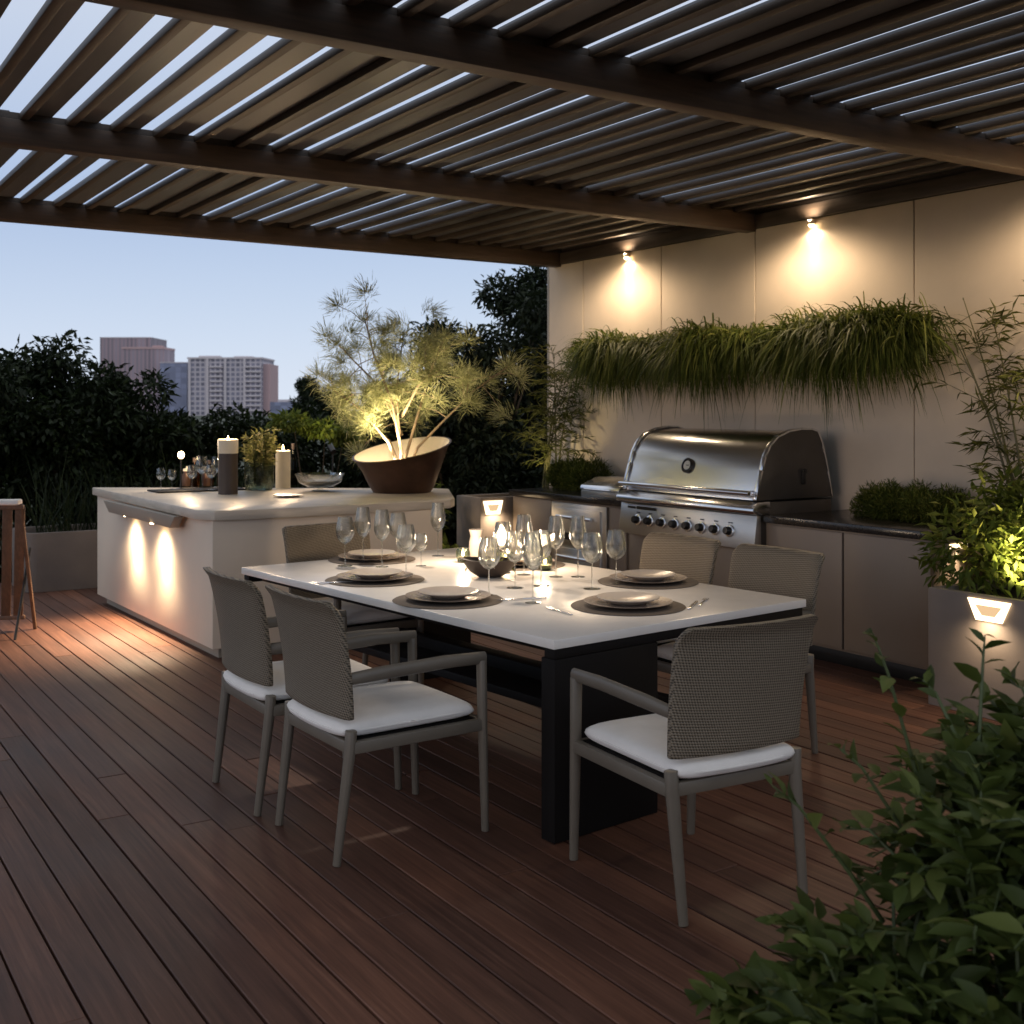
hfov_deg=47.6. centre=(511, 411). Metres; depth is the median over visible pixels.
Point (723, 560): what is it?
door
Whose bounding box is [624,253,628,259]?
wall light
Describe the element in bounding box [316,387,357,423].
tree
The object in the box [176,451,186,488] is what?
globe lamp
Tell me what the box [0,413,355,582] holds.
ground
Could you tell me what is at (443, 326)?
tree
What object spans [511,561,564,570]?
placemat
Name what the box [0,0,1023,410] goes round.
sky
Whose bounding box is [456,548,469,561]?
votive candle
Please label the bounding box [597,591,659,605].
side plate
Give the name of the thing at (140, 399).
shrub
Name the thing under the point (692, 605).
knife
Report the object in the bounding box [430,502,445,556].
wine glass
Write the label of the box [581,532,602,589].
wine glass
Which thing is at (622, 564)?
door
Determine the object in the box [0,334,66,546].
shrub
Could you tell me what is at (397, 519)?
wine glass
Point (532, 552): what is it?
wine glass
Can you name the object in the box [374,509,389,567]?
wine glass
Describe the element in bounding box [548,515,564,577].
wine glass
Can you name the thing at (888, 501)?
moss mound
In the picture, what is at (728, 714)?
dining chair
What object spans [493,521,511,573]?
wine glass
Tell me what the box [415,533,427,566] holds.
wine glass
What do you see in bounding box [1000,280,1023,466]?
bamboo
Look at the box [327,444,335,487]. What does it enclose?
spike light
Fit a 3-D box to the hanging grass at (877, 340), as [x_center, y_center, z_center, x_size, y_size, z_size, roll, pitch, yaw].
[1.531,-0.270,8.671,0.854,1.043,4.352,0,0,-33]
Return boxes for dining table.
[241,547,805,843]
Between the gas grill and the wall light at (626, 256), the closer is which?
the gas grill
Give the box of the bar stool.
[0,499,36,639]
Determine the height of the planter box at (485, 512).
0.838 m
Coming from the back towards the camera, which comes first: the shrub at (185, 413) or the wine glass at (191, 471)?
the shrub at (185, 413)
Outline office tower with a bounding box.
[100,337,166,376]
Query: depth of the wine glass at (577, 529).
5.87 m
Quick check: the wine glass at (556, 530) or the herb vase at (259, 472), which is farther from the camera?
the herb vase at (259, 472)
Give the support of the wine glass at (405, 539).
on the placemat at (413, 579)
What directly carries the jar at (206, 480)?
on the island bar
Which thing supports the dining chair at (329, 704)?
on the deck
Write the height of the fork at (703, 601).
0.004 m
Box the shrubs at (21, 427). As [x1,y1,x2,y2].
[0,390,543,582]
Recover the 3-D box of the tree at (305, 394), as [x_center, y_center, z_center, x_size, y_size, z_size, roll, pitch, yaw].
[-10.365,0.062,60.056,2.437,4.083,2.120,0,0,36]
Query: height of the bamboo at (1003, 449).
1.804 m
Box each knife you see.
[501,597,546,599]
[687,600,697,609]
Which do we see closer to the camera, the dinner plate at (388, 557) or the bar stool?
the dinner plate at (388, 557)
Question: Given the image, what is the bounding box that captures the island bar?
[92,487,454,657]
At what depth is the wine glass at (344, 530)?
6.29 m
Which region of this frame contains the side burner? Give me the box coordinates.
[580,476,629,498]
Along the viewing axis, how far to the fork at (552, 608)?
4.89 m
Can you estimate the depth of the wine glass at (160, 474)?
9.23 m
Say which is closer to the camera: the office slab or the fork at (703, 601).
the fork at (703, 601)
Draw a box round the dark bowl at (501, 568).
[460,556,516,577]
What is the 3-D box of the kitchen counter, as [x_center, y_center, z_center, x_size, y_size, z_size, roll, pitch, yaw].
[1.525,1.145,8.741,0.890,0.910,4.461,0,0,-33]
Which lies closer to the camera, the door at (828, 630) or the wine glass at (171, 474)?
the door at (828, 630)
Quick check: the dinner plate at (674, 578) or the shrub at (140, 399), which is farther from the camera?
the shrub at (140, 399)
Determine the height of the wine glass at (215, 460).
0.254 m
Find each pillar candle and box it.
[218,437,237,494]
[275,446,289,487]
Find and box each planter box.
[12,523,96,592]
[457,493,514,551]
[928,579,1023,719]
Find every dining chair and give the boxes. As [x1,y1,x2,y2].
[203,567,401,816]
[265,585,488,866]
[282,522,423,684]
[569,614,817,926]
[639,532,720,645]
[657,543,824,753]
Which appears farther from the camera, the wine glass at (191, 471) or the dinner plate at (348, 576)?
the wine glass at (191, 471)
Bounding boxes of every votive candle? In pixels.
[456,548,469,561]
[539,555,552,570]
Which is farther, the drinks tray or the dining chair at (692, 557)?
the drinks tray
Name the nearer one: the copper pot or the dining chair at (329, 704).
the dining chair at (329, 704)
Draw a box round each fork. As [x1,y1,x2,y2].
[318,581,349,583]
[546,607,572,614]
[698,598,708,605]
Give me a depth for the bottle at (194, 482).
9.61 m
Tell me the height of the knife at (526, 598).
0.007 m
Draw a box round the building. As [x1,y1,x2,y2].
[270,400,292,415]
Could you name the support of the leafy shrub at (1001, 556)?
in the planter box at (955, 613)
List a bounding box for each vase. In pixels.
[238,426,283,490]
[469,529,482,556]
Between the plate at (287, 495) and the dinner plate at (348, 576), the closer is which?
the dinner plate at (348, 576)
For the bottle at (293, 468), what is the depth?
10.06 m
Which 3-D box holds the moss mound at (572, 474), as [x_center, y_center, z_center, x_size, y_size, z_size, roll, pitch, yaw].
[0.591,0.577,10.374,0.538,0.510,0.792,0,0,-33]
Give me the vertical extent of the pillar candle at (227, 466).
0.455 m
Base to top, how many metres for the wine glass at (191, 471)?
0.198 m
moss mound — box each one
[539,450,614,490]
[848,478,977,523]
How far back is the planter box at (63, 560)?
10.40 m
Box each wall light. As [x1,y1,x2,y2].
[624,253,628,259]
[808,219,814,226]
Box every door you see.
[513,496,552,555]
[610,507,627,570]
[629,533,645,569]
[712,546,734,586]
[769,525,843,648]
[844,533,932,667]
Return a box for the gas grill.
[616,426,832,547]
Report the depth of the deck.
4.12 m
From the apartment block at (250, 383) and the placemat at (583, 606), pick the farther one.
the apartment block at (250, 383)
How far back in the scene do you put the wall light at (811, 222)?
8.46 m
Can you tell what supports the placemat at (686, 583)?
on the dining table
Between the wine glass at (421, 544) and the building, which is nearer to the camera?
the wine glass at (421, 544)
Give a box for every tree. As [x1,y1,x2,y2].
[287,375,326,447]
[299,272,537,464]
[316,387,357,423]
[335,377,429,487]
[385,314,522,440]
[393,381,494,547]
[427,279,546,539]
[471,266,546,472]
[509,334,546,476]
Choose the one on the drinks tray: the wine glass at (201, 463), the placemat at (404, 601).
the wine glass at (201, 463)
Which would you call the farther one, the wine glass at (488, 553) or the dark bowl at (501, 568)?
the dark bowl at (501, 568)
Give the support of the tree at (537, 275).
on the ground at (199, 419)
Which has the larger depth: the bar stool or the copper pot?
the copper pot
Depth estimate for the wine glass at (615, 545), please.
5.60 m
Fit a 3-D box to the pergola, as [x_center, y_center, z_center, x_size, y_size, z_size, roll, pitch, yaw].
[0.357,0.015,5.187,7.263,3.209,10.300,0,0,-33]
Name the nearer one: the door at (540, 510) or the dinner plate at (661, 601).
the dinner plate at (661, 601)
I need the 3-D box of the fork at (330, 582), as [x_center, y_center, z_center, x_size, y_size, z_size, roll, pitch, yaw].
[-0.855,0.836,5.698,0.200,0.004,0.024,0,0,-23]
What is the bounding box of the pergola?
[0,0,1023,267]
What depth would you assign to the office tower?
660.00 m
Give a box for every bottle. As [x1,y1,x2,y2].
[190,458,198,486]
[290,443,296,484]
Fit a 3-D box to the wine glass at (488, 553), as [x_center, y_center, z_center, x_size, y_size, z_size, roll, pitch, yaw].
[-0.105,0.706,5.296,0.102,0.266,0.102,0,0,-33]
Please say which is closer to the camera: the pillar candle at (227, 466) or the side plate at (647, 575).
the side plate at (647, 575)
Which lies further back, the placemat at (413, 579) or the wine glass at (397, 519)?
the wine glass at (397, 519)
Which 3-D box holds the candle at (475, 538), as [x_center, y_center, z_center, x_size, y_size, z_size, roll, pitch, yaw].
[-0.209,0.760,6.720,0.084,0.160,0.084,0,0,-33]
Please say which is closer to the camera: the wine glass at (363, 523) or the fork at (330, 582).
the fork at (330, 582)
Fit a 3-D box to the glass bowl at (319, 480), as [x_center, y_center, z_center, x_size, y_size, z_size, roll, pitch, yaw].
[-1.543,0.565,9.324,0.400,0.140,0.400,0,0,-33]
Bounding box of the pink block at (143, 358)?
[121,346,174,412]
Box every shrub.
[0,329,127,526]
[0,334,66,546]
[60,359,195,476]
[143,406,217,475]
[264,407,368,486]
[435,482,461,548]
[684,628,1023,1023]
[908,464,1023,598]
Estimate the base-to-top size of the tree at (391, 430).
2.298 m
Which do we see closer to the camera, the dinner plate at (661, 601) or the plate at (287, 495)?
the dinner plate at (661, 601)
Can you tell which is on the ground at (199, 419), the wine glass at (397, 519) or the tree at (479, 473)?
the tree at (479, 473)
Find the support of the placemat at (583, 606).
on the dining table
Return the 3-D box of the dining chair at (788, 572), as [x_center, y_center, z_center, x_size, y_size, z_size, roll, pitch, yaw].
[1.055,1.133,5.489,0.720,0.934,0.569,0,0,-35]
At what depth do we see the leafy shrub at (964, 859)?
2.32 m
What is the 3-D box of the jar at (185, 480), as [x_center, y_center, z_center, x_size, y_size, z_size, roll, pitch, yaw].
[-2.734,0.540,9.758,0.090,0.165,0.090,0,0,-33]
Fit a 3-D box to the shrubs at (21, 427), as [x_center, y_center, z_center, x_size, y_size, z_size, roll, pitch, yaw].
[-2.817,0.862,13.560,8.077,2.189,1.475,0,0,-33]
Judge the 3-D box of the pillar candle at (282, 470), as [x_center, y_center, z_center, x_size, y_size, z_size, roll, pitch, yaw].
[-1.913,0.453,9.692,0.124,0.365,0.124,0,0,-33]
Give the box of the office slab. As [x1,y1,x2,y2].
[160,362,187,414]
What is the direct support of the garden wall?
on the ground at (199, 419)
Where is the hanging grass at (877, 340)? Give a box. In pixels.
[544,291,994,431]
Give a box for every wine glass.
[156,468,165,489]
[168,469,175,488]
[187,465,196,489]
[196,456,207,488]
[206,464,215,489]
[211,456,217,486]
[336,516,353,566]
[355,507,370,562]
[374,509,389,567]
[390,512,406,559]
[396,524,415,571]
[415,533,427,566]
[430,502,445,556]
[478,537,499,595]
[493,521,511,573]
[504,531,523,588]
[516,514,531,575]
[523,532,542,603]
[533,530,551,586]
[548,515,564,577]
[569,515,585,577]
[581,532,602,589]
[606,529,625,584]
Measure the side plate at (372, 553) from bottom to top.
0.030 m
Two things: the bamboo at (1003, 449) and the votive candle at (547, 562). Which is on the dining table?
the votive candle at (547, 562)
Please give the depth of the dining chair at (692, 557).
6.20 m
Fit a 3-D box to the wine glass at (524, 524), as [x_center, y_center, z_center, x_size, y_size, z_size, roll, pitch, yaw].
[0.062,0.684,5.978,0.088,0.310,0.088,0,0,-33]
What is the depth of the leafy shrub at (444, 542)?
10.29 m
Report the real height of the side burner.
0.150 m
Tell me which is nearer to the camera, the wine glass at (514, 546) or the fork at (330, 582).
the wine glass at (514, 546)
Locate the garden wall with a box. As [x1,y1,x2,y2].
[547,180,1023,519]
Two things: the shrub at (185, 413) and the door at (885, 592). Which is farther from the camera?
the shrub at (185, 413)
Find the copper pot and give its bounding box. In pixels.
[352,436,451,493]
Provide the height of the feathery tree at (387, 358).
1.631 m
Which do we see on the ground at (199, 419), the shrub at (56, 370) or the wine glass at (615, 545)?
the shrub at (56, 370)
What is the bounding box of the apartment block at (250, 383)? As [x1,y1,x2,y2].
[187,356,277,415]
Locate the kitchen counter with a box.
[509,487,991,681]
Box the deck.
[0,583,1005,1023]
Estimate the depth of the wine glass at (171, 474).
9.36 m
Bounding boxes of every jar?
[182,466,189,485]
[201,472,212,485]
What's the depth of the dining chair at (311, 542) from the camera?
6.74 m
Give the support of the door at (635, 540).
in the kitchen counter
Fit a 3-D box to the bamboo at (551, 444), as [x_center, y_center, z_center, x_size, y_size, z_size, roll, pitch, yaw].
[0.399,0.074,10.854,1.032,1.493,1.000,0,0,0]
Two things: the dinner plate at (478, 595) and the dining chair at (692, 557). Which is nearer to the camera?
the dinner plate at (478, 595)
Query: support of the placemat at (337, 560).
on the dining table
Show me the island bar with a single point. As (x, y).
(157, 553)
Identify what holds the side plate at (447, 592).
on the dinner plate at (478, 595)
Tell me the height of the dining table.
0.758 m
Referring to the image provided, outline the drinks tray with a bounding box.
[147,487,245,492]
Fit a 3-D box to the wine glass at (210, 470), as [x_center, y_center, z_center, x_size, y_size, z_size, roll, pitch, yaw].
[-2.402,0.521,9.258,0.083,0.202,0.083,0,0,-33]
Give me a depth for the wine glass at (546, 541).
5.57 m
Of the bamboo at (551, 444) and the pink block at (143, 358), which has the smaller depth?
the bamboo at (551, 444)
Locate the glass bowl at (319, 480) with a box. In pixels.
[295,472,344,491]
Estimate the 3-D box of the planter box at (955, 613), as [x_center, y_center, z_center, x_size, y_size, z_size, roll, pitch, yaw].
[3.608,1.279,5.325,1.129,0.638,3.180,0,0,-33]
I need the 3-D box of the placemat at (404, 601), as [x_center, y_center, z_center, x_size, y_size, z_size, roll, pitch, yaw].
[-0.285,0.838,5.173,0.496,0.004,0.496,0,0,-33]
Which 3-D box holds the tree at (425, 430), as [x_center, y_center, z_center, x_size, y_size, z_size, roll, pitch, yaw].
[-0.725,0.705,12.725,1.548,2.296,1.312,0,0,-33]
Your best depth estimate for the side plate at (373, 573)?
5.84 m
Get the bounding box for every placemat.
[325,575,424,586]
[328,555,415,564]
[392,594,502,609]
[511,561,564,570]
[571,599,685,615]
[598,576,698,589]
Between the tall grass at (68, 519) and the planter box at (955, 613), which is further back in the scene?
the tall grass at (68, 519)
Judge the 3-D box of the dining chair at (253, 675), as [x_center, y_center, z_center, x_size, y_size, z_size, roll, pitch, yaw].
[-0.915,1.133,4.954,0.720,0.934,0.569,0,0,-33]
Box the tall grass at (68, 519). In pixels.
[14,444,342,532]
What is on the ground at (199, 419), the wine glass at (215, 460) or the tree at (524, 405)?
the tree at (524, 405)
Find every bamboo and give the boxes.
[502,342,601,487]
[897,294,1023,535]
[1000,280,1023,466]
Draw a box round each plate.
[273,494,302,497]
[336,571,413,581]
[338,552,404,560]
[348,549,395,558]
[348,568,401,578]
[405,590,490,602]
[418,586,477,599]
[584,595,672,608]
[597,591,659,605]
[609,573,686,583]
[620,569,675,580]

